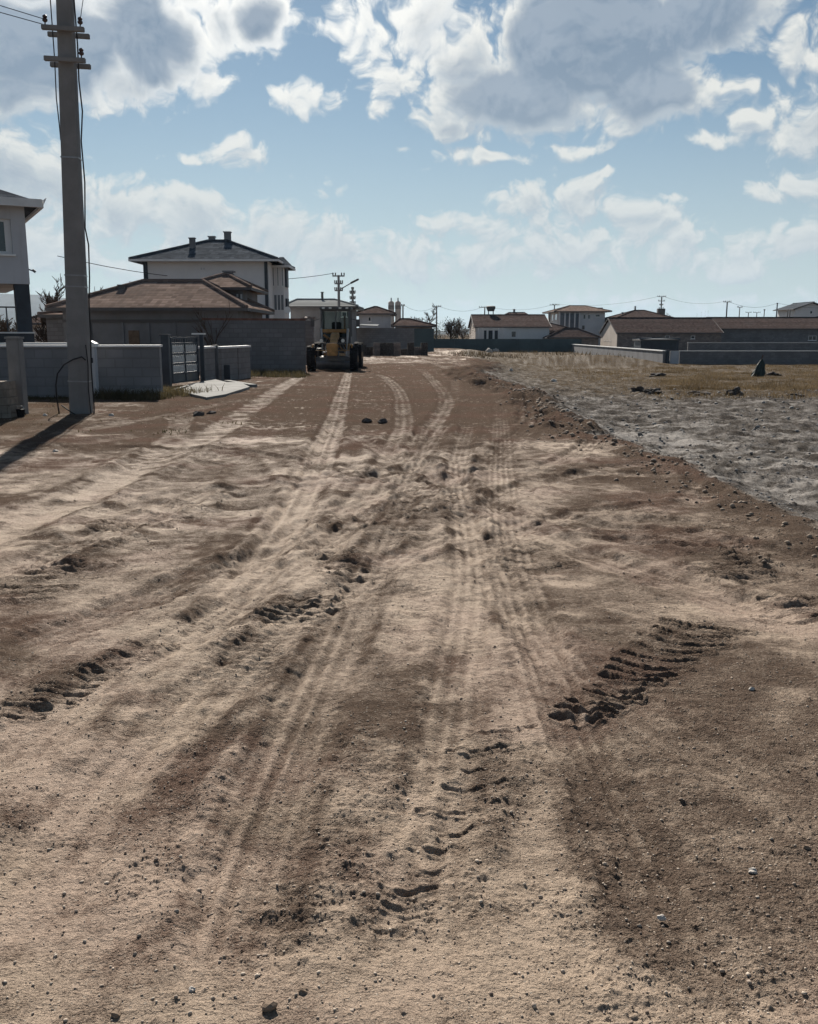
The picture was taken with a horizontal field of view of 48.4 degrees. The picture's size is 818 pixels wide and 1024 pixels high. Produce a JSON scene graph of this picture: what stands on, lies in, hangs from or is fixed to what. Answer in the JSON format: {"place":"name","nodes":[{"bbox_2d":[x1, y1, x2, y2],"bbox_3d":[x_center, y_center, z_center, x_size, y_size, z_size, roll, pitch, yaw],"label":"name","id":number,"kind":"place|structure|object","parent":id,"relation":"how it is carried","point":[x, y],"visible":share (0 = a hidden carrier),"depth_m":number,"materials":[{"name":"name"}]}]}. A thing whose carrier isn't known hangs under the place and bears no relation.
{"place":"outdoors","nodes":[
{"label":"outdoors","id":0,"kind":"place"},
{"bbox_2d":[0,294,65,333],"bbox_3d":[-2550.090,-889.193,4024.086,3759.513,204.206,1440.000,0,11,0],"label":"hills","id":1,"kind":"structure","parent":0,"point":[8,300],"depth_m":3930.26,"materials":[{"name":"grey"}]},
{"bbox_2d":[0,334,817,1023],"bbox_3d":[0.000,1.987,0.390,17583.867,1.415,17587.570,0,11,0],"label":"ground","id":2,"kind":"structure","parent":0,"point":[414,468],"depth_m":3.80,"materials":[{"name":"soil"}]},
{"bbox_2d":[0,314,16,333],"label":"bare tree","id":3,"kind":"object","parent":2,"relation":"on","point":[3,326],"visible":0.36,"depth_m":44.71,"materials":[{"name":"brown plant"}]},
{"bbox_2d":[0,381,19,417],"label":"paver stack","id":4,"kind":"object","parent":2,"relation":"on","point":[9,404],"visible":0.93,"depth_m":16.52,"materials":[{"name":"concrete"}]},
{"bbox_2d":[4,337,28,413],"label":"gate pillar","id":5,"kind":"structure","parent":2,"relation":"on","point":[15,360],"depth_m":16.91,"materials":[{"name":"concrete"}]},
{"bbox_2d":[16,406,24,416],"bbox_3d":[-7.113,-1.835,16.659,0.160,0.225,0.156,0,11,0],"label":"paint bucket","id":6,"kind":"object","parent":2,"relation":"on","point":[20,412],"visible":0.92,"depth_m":16.61,"materials":[{"name":"black plastic"}]},
{"bbox_2d":[0,190,45,342],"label":"house","id":7,"kind":"structure","parent":2,"relation":"on","point":[17,212],"depth_m":30.73,"materials":[{"name":"grey paint"}]},
{"bbox_2d":[0,219,15,255],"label":"window","id":8,"kind":"structure","parent":7,"relation":"in","point":[5,229],"depth_m":30.60,"materials":[{"name":"white glass"}]},
{"bbox_2d":[0,343,66,344],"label":"perimeter wall","id":9,"kind":"structure","parent":2,"relation":"on","point":[39,343],"depth_m":25.49,"materials":[{"name":"concrete"}]},
{"bbox_2d":[32,315,45,342],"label":"house","id":10,"kind":"structure","parent":2,"relation":"on","point":[34,323],"depth_m":73.57,"materials":[{"name":"beige paint"}]},
{"bbox_2d":[31,295,54,342],"bbox_3d":[-19.532,-9.680,49.297,1.750,4.053,1.878,4,12,19],"label":"bare tree","id":11,"kind":"object","parent":2,"relation":"on","point":[40,332],"visible":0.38,"depth_m":48.87,"materials":[{"name":"brown plant"}]},
{"bbox_2d":[37,311,64,342],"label":"shed","id":12,"kind":"structure","parent":2,"relation":"on","point":[55,328],"depth_m":45.09,"materials":[{"name":"grey concrete"}]},
{"bbox_2d":[37,274,94,304],"bbox_3d":[-19.336,-10.757,51.364,3.403,5.366,2.568,7,13,31],"label":"bare tree","id":13,"kind":"object","parent":2,"relation":"on","point":[56,297],"visible":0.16,"depth_m":51.44,"materials":[{"name":"brown plant"}]},
{"bbox_2d":[41,0,94,414],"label":"utility pole","id":14,"kind":"object","parent":2,"relation":"on","point":[66,62],"visible":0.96,"depth_m":16.47,"materials":[{"name":"concrete"}]},
{"bbox_2d":[0,5,42,18],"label":"overhead wire","id":15,"kind":"object","parent":14,"relation":"attached to","point":[21,12],"visible":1,"depth_m":15.30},
{"bbox_2d":[0,345,162,396],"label":"perimeter wall","id":16,"kind":"structure","parent":2,"relation":"on","point":[127,367],"depth_m":21.87,"materials":[{"name":"concrete"}]},
{"bbox_2d":[91,340,98,396],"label":"meter pillar","id":17,"kind":"structure","parent":2,"relation":"on","point":[95,345],"depth_m":21.19,"materials":[{"name":"grey paint"}]},
{"bbox_2d":[111,1010,120,1018],"bbox_3d":[-0.656,1.126,2.038,0.021,0.016,0.019,8,13,34],"label":"stone","id":18,"kind":"object","parent":2,"relation":"on","point":[116,1014],"visible":1,"depth_m":2.03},
{"bbox_2d":[129,388,161,395],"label":"concrete kerb","id":19,"kind":"structure","parent":2,"relation":"on","point":[153,389],"depth_m":21.48,"materials":[{"name":"concrete"}]},
{"bbox_2d":[44,279,274,371],"bbox_3d":[-12.248,-9.513,46.794,9.526,4.827,8.714,0,11,0],"label":"bungalow","id":20,"kind":"object","parent":2,"relation":"on","point":[143,312],"visible":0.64,"depth_m":43.16,"materials":[{"name":"brown tile"}]},
{"bbox_2d":[128,330,139,344],"bbox_3d":[-13.053,-7.660,43.315,0.503,1.931,0.038,0,11,0],"label":"door","id":21,"kind":"structure","parent":20,"relation":"in","point":[134,339],"depth_m":43.17,"materials":[{"name":"brown wood"}]},
{"bbox_2d":[19,367,309,434],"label":"weeds","id":22,"kind":"object","parent":2,"relation":"on","point":[147,395],"visible":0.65,"depth_m":21.36,"materials":[{"name":"plant"}]},
{"bbox_2d":[159,334,171,386],"bbox_3d":[-7.189,-4.384,26.960,0.270,1.728,0.270,0,11,0],"label":"gate post","id":23,"kind":"object","parent":2,"relation":"on","point":[166,361],"visible":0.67,"depth_m":26.85,"materials":[{"name":"grey paint"}]},
{"bbox_2d":[191,333,205,381],"bbox_3d":[-6.755,-4.876,29.361,0.420,1.768,0.160,0,11,0],"label":"gate post","id":24,"kind":"object","parent":2,"relation":"on","point":[202,354],"visible":0.82,"depth_m":29.27,"materials":[{"name":"grey paint"}]},
{"bbox_2d":[170,337,198,383],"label":"sliding gate","id":25,"kind":"structure","parent":24,"relation":"attached to","point":[185,375],"depth_m":28.17,"materials":[{"name":"metal"}]},
{"bbox_2d":[193,411,203,416],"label":"stone","id":26,"kind":"object","parent":2,"relation":"on","point":[198,413],"visible":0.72,"depth_m":16.77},
{"bbox_2d":[198,346,215,381],"bbox_3d":[-6.740,-4.738,30.458,0.220,1.599,1.266,1,11,5],"label":"wall section","id":27,"kind":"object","parent":2,"relation":"on","point":[209,352],"depth_m":30.40,"materials":[{"name":"concrete"}]},
{"bbox_2d":[128,231,295,317],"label":"apartment house","id":28,"kind":"structure","parent":2,"relation":"on","point":[209,256],"depth_m":64.02,"materials":[{"name":"white paint"}]},
{"bbox_2d":[276,267,278,286],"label":"window","id":29,"kind":"structure","parent":28,"relation":"in","point":[277,268],"depth_m":65.90,"materials":[{"name":"grey glass"}]},
{"bbox_2d":[273,294,284,310],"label":"window","id":30,"kind":"structure","parent":28,"relation":"in","point":[279,305],"depth_m":66.29,"materials":[{"name":"grey glass"}]},
{"bbox_2d":[281,267,283,286],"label":"window","id":31,"kind":"structure","parent":28,"relation":"in","point":[282,271],"depth_m":65.94,"materials":[{"name":"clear glass"}]},
{"bbox_2d":[284,307,290,312],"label":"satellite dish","id":32,"kind":"object","parent":28,"relation":"attached to","point":[287,309],"visible":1,"depth_m":65.37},
{"bbox_2d":[191,303,232,345],"bbox_3d":[-8.747,-7.622,40.097,1.806,3.438,1.086,5,12,24],"label":"bare tree","id":33,"kind":"object","parent":2,"relation":"on","point":[204,327],"visible":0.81,"depth_m":40.00,"materials":[{"name":"brown plant"}]},
{"bbox_2d":[213,345,218,379],"bbox_3d":[-6.660,-5.042,31.417,0.140,1.438,0.200,0,11,0],"label":"wall post","id":34,"kind":"object","parent":2,"relation":"on","point":[216,364],"depth_m":31.31,"materials":[{"name":"grey paint"}]},
{"bbox_2d":[184,379,249,399],"bbox_3d":[-5.285,-3.282,25.300,1.708,0.400,8.561,-1,11,-6],"label":"concrete apron","id":35,"kind":"object","parent":2,"relation":"on","point":[229,388],"visible":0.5,"depth_m":24.47,"materials":[{"name":"concrete"}]},
{"bbox_2d":[224,365,230,379],"bbox_3d":[-6.340,-4.754,31.738,0.210,0.750,0.120,0,11,0],"label":"meter box","id":36,"kind":"object","parent":2,"relation":"on","point":[227,375],"visible":0.6,"depth_m":31.66,"materials":[{"name":"grey paint"}]},
{"bbox_2d":[218,346,237,380],"bbox_3d":[-6.505,-5.146,32.722,0.220,1.612,1.873,1,11,7],"label":"wall section","id":37,"kind":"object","parent":2,"relation":"on","point":[227,355],"depth_m":32.51,"materials":[{"name":"concrete"}]},
{"bbox_2d":[201,271,267,311],"bbox_3d":[-10.060,-10.503,50.217,3.887,5.472,5.700,0,11,0],"label":"annex","id":38,"kind":"object","parent":2,"relation":"on","point":[233,284],"visible":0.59,"depth_m":48.54,"materials":[{"name":"brown tile"}]},
{"bbox_2d":[224,380,256,386],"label":"kerb","id":39,"kind":"structure","parent":2,"relation":"on","point":[250,384],"depth_m":27.12,"materials":[{"name":"concrete"}]},
{"bbox_2d":[237,345,250,378],"bbox_3d":[-6.287,-5.470,34.441,0.220,1.638,1.570,1,11,6],"label":"wall section","id":40,"kind":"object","parent":2,"relation":"on","point":[243,360],"depth_m":34.32,"materials":[{"name":"concrete"}]},
{"bbox_2d":[201,318,305,372],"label":"block wall","id":41,"kind":"structure","parent":2,"relation":"on","point":[277,343],"depth_m":41.10,"materials":[{"name":"concrete"}]},
{"bbox_2d":[262,1000,277,1011],"bbox_3d":[-0.315,1.120,2.061,0.037,0.027,0.031,0,11,0],"label":"stone","id":42,"kind":"object","parent":2,"relation":"on","point":[268,1006],"visible":1,"depth_m":2.05,"materials":[{"name":"stone"}]},
{"bbox_2d":[298,987,308,993],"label":"stone","id":43,"kind":"object","parent":2,"relation":"on","point":[303,990],"visible":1,"depth_m":2.10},
{"bbox_2d":[302,316,315,363],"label":"block pier","id":44,"kind":"structure","parent":2,"relation":"on","point":[309,337],"depth_m":53.74,"materials":[{"name":"concrete"}]},
{"bbox_2d":[289,292,363,354],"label":"house","id":45,"kind":"structure","parent":2,"relation":"on","point":[303,307],"depth_m":78.53,"materials":[{"name":"white plaster"},{"name":"grey tile"}]},
{"bbox_2d":[355,324,378,325],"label":"sheet roof","id":46,"kind":"structure","parent":45,"relation":"on","point":[369,325],"depth_m":87.65,"materials":[{"name":"metal"}]},
{"bbox_2d":[306,307,362,371],"bbox_3d":[-3.772,-9.011,47.224,2.560,3.183,7.529,0,11,-1],"label":"motor grader","id":47,"kind":"object","parent":2,"relation":"on","point":[336,333],"visible":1,"depth_m":46.01,"materials":[{"name":"yellow metal"}]},
{"bbox_2d":[332,273,358,306],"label":"utility pole","id":48,"kind":"object","parent":2,"relation":"on","point":[338,288],"visible":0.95,"depth_m":75.68,"materials":[{"name":"concrete"}]},
{"bbox_2d":[58,256,333,278],"bbox_3d":[-14.329,-17.601,66.861,0.041,1.072,24.182,10,15,41],"label":"overhead wire","id":49,"kind":"object","parent":48,"relation":"attached to","point":[166,275],"visible":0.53,"depth_m":62.61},
{"bbox_2d":[350,287,355,303],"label":"utility pole","id":50,"kind":"object","parent":2,"relation":"on","point":[352,297],"visible":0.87,"depth_m":92.45,"materials":[{"name":"concrete"}]},
{"bbox_2d":[363,345,366,355],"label":"block stack","id":51,"kind":"object","parent":2,"relation":"on","point":[364,350],"visible":0.57,"depth_m":77.54,"materials":[{"name":"concrete"}]},
{"bbox_2d":[362,418,371,422],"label":"stone","id":52,"kind":"object","parent":2,"relation":"on","point":[365,420],"visible":0.92,"depth_m":15.64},
{"bbox_2d":[366,347,372,355],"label":"block stack","id":53,"kind":"object","parent":2,"relation":"on","point":[369,351],"visible":0.91,"depth_m":77.99,"materials":[{"name":"concrete"}]},
{"bbox_2d":[356,306,396,327],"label":"house","id":54,"kind":"structure","parent":2,"relation":"on","point":[381,316],"depth_m":102.78,"materials":[{"name":"grey paint"}]},
{"bbox_2d":[373,343,379,355],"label":"block stack","id":55,"kind":"object","parent":2,"relation":"on","point":[376,348],"visible":1,"depth_m":77.08,"materials":[{"name":"concrete"}]},
{"bbox_2d":[377,418,387,423],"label":"stone","id":56,"kind":"object","parent":2,"relation":"on","point":[382,420],"visible":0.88,"depth_m":15.49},
{"bbox_2d":[380,343,386,355],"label":"block stack","id":57,"kind":"object","parent":2,"relation":"on","point":[383,349],"visible":1,"depth_m":76.91,"materials":[{"name":"concrete"}]},
{"bbox_2d":[357,328,413,353],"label":"yard wall","id":58,"kind":"structure","parent":2,"relation":"on","point":[368,337],"depth_m":90.25,"materials":[{"name":"concrete"}]},
{"bbox_2d":[387,343,393,355],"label":"block stack","id":59,"kind":"object","parent":2,"relation":"on","point":[390,347],"visible":1,"depth_m":76.45,"materials":[{"name":"concrete"}]},
{"bbox_2d":[388,298,393,327],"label":"silo","id":60,"kind":"object","parent":2,"relation":"on","point":[391,305],"visible":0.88,"depth_m":223.97,"materials":[{"name":"beige paint"}]},
{"bbox_2d":[394,343,400,355],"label":"block stack","id":61,"kind":"object","parent":2,"relation":"on","point":[397,349],"visible":1,"depth_m":76.53,"materials":[{"name":"concrete"}]},
{"bbox_2d":[395,298,400,320],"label":"silo","id":62,"kind":"object","parent":2,"relation":"on","point":[398,308],"visible":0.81,"depth_m":224.04,"materials":[{"name":"beige paint"}]},
{"bbox_2d":[400,349,406,354],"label":"block stack","id":63,"kind":"object","parent":2,"relation":"on","point":[403,351],"visible":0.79,"depth_m":78.92,"materials":[{"name":"concrete"}]},
{"bbox_2d":[0,396,817,1022],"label":"soil clods","id":64,"kind":"object","parent":2,"relation":"on","point":[390,622],"visible":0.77,"depth_m":4.44,"materials":[{"name":"soil"}]},
{"bbox_2d":[407,343,413,355],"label":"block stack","id":65,"kind":"object","parent":2,"relation":"on","point":[410,349],"visible":1,"depth_m":77.36,"materials":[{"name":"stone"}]},
{"bbox_2d":[391,318,435,328],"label":"long house","id":66,"kind":"structure","parent":2,"relation":"on","point":[407,323],"depth_m":98.14,"materials":[{"name":"red tile"}]},
{"bbox_2d":[414,347,420,355],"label":"block stack","id":67,"kind":"object","parent":2,"relation":"on","point":[417,351],"visible":1,"depth_m":77.65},
{"bbox_2d":[414,329,433,351],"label":"yard wall","id":68,"kind":"structure","parent":2,"relation":"on","point":[425,336],"depth_m":95.16,"materials":[{"name":"metal"}]},
{"bbox_2d":[421,343,427,355],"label":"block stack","id":69,"kind":"object","parent":2,"relation":"on","point":[424,349],"visible":1,"depth_m":77.28,"materials":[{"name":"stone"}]},
{"bbox_2d":[420,303,436,322],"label":"bare tree","id":70,"kind":"object","parent":2,"relation":"on","point":[426,314],"visible":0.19,"depth_m":127.35,"materials":[{"name":"brown plant"}]},
{"bbox_2d":[434,327,442,338],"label":"bush","id":71,"kind":"object","parent":2,"relation":"on","point":[437,330],"visible":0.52,"depth_m":137.44,"materials":[{"name":"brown plant"}]},
{"bbox_2d":[432,316,456,338],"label":"bush","id":72,"kind":"object","parent":2,"relation":"on","point":[441,329],"visible":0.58,"depth_m":138.62,"materials":[{"name":"brown plant"}]},
{"bbox_2d":[443,318,460,338],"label":"bare tree","id":73,"kind":"object","parent":2,"relation":"on","point":[448,328],"visible":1,"depth_m":137.14,"materials":[{"name":"brown plant"}]},
{"bbox_2d":[444,317,463,338],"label":"bush","id":74,"kind":"object","parent":2,"relation":"on","point":[455,336],"visible":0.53,"depth_m":142.35,"materials":[{"name":"brown plant"}]},
{"bbox_2d":[447,318,467,338],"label":"bare tree","id":75,"kind":"object","parent":2,"relation":"on","point":[459,334],"visible":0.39,"depth_m":171.50,"materials":[{"name":"brown plant"}]},
{"bbox_2d":[458,321,474,338],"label":"bush","id":76,"kind":"object","parent":2,"relation":"on","point":[463,329],"visible":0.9,"depth_m":140.39,"materials":[{"name":"brown plant"}]},
{"bbox_2d":[434,339,581,351],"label":"sheet fence","id":77,"kind":"object","parent":2,"relation":"on","point":[539,345],"visible":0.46,"depth_m":132.17,"materials":[{"name":"metal"}]},
{"bbox_2d":[468,314,551,338],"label":"house","id":78,"kind":"structure","parent":2,"relation":"on","point":[511,326],"depth_m":147.38,"materials":[{"name":"white paint"}]},
{"bbox_2d":[486,306,495,313],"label":"water tank","id":79,"kind":"object","parent":78,"relation":"on","point":[490,308],"visible":0.88,"depth_m":153.74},
{"bbox_2d":[506,309,526,313],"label":"house","id":80,"kind":"structure","parent":2,"relation":"on","point":[513,312],"depth_m":166.49,"materials":[{"name":"beige paint"}]},
{"bbox_2d":[448,349,632,358],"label":"scrub","id":81,"kind":"object","parent":2,"relation":"on","point":[481,354],"visible":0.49,"depth_m":86.37,"materials":[{"name":"plant"}]},
{"bbox_2d":[549,322,565,332],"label":"house","id":82,"kind":"structure","parent":2,"relation":"on","point":[555,327],"depth_m":156.09,"materials":[{"name":"beige paint"}]},
{"bbox_2d":[543,327,600,345],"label":"shed","id":83,"kind":"structure","parent":2,"relation":"on","point":[587,338],"depth_m":143.66,"materials":[{"name":"red tile"}]},
{"bbox_2d":[542,305,611,345],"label":"house","id":84,"kind":"structure","parent":2,"relation":"on","point":[590,319],"depth_m":168.33,"materials":[{"name":"white paint"}]},
{"bbox_2d":[571,344,665,362],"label":"yard wall","id":85,"kind":"structure","parent":2,"relation":"on","point":[652,355],"depth_m":96.26,"materials":[{"name":"concrete"}]},
{"bbox_2d":[454,372,817,579],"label":"bank rubble","id":86,"kind":"object","parent":2,"relation":"on","point":[653,469],"visible":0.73,"depth_m":10.96,"materials":[{"name":"stone"}]},
{"bbox_2d":[630,386,643,391],"bbox_3d":[7.577,-4.046,30.163,0.502,0.268,0.450,-4,12,-21],"label":"boulder","id":87,"kind":"object","parent":2,"relation":"on","point":[638,388],"visible":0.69,"depth_m":30.07,"materials":[{"name":"stone"}]},
{"bbox_2d":[605,306,671,321],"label":"house","id":88,"kind":"structure","parent":2,"relation":"on","point":[638,313],"depth_m":164.31,"materials":[{"name":"beige paint"}]},
{"bbox_2d":[643,388,661,394],"bbox_3d":[7.804,-3.831,29.169,0.560,0.294,0.503,0,11,0],"label":"boulder","id":89,"kind":"object","parent":2,"relation":"on","point":[652,391],"visible":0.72,"depth_m":29.10,"materials":[{"name":"stone"}]},
{"bbox_2d":[632,337,680,350],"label":"carport","id":90,"kind":"object","parent":2,"relation":"on","point":[662,343],"visible":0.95,"depth_m":95.42,"materials":[{"name":"grey paint"}]},
{"bbox_2d":[649,373,665,376],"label":"boulder","id":91,"kind":"object","parent":2,"relation":"on","point":[657,374],"visible":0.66,"depth_m":51.25,"materials":[{"name":"stone"}]},
{"bbox_2d":[599,317,723,350],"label":"farm house","id":92,"kind":"structure","parent":2,"relation":"on","point":[618,331],"depth_m":138.69,"materials":[{"name":"red tile"}]},
{"bbox_2d":[657,295,665,314],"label":"utility pole","id":93,"kind":"object","parent":2,"relation":"on","point":[660,310],"visible":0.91,"depth_m":189.99,"materials":[{"name":"concrete"}]},
{"bbox_2d":[657,914,666,920],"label":"stone","id":94,"kind":"object","parent":2,"relation":"on","point":[661,917],"visible":1,"depth_m":2.37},
{"bbox_2d":[665,350,669,362],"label":"gate post","id":95,"kind":"object","parent":2,"relation":"on","point":[667,356],"visible":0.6,"depth_m":80.67,"materials":[{"name":"grey paint"}]},
{"bbox_2d":[522,387,817,517],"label":"field stones","id":96,"kind":"object","parent":2,"relation":"on","point":[743,429],"visible":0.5,"depth_m":17.47,"materials":[{"name":"stone"}]},
{"bbox_2d":[669,351,678,363],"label":"panel wall","id":97,"kind":"structure","parent":2,"relation":"on","point":[674,357],"depth_m":80.67,"materials":[{"name":"grey paint"}]},
{"bbox_2d":[687,391,710,394],"bbox_3d":[8.970,-3.659,28.188,0.718,0.197,0.561,2,11,12],"label":"boulder","id":98,"kind":"object","parent":2,"relation":"on","point":[694,392],"visible":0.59,"depth_m":28.12,"materials":[{"name":"stone"}]},
{"bbox_2d":[725,386,743,395],"bbox_3d":[9.758,-3.533,27.334,0.453,0.483,0.514,10,15,41],"label":"boulder","id":99,"kind":"object","parent":2,"relation":"on","point":[736,390],"visible":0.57,"depth_m":27.21,"materials":[{"name":"stone"}]},
{"bbox_2d":[679,351,817,364],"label":"yard wall","id":100,"kind":"structure","parent":2,"relation":"on","point":[748,357],"depth_m":80.77,"materials":[{"name":"concrete"}]},
{"bbox_2d":[687,343,817,350],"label":"yard wall","id":101,"kind":"structure","parent":2,"relation":"on","point":[752,346],"depth_m":118.00,"materials":[{"name":"concrete"}]},
{"bbox_2d":[748,867,756,873],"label":"stone","id":102,"kind":"object","parent":2,"relation":"on","point":[752,870],"visible":1,"depth_m":2.57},
{"bbox_2d":[751,355,765,376],"bbox_3d":[19.743,-8.234,51.276,0.822,1.228,0.610,0,11,0],"label":"boulder","id":103,"kind":"object","parent":2,"relation":"on","point":[759,371],"visible":0.95,"depth_m":51.19,"materials":[{"name":"grey stone"}]},
{"bbox_2d":[711,317,817,342],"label":"farm house","id":104,"kind":"structure","parent":2,"relation":"on","point":[769,329],"depth_m":143.48,"materials":[{"name":"red tile"}]},
{"bbox_2d":[808,336,816,340],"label":"window","id":105,"kind":"structure","parent":104,"relation":"in","point":[810,338],"depth_m":143.39,"materials":[{"name":"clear glass"}]},
{"bbox_2d":[765,371,781,375],"bbox_3d":[21.201,-7.956,52.858,0.948,0.452,0.992,6,13,28],"label":"boulder","id":106,"kind":"object","parent":2,"relation":"on","point":[773,373],"visible":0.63,"depth_m":52.60,"materials":[{"name":"stone"}]},
{"bbox_2d":[773,301,817,316],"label":"house","id":107,"kind":"structure","parent":2,"relation":"on","point":[801,310],"depth_m":185.75,"materials":[{"name":"white paint"}]},
{"bbox_2d":[0,0,817,330],"label":"sky","id":108,"kind":"structure","parent":0,"point":[461,156],"materials":[{"name":"blue"}]},
{"bbox_2d":[543,359,817,399],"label":"dry grass","id":109,"kind":"structure","parent":0,"point":[710,378],"depth_m":43.38,"materials":[{"name":"plant"}]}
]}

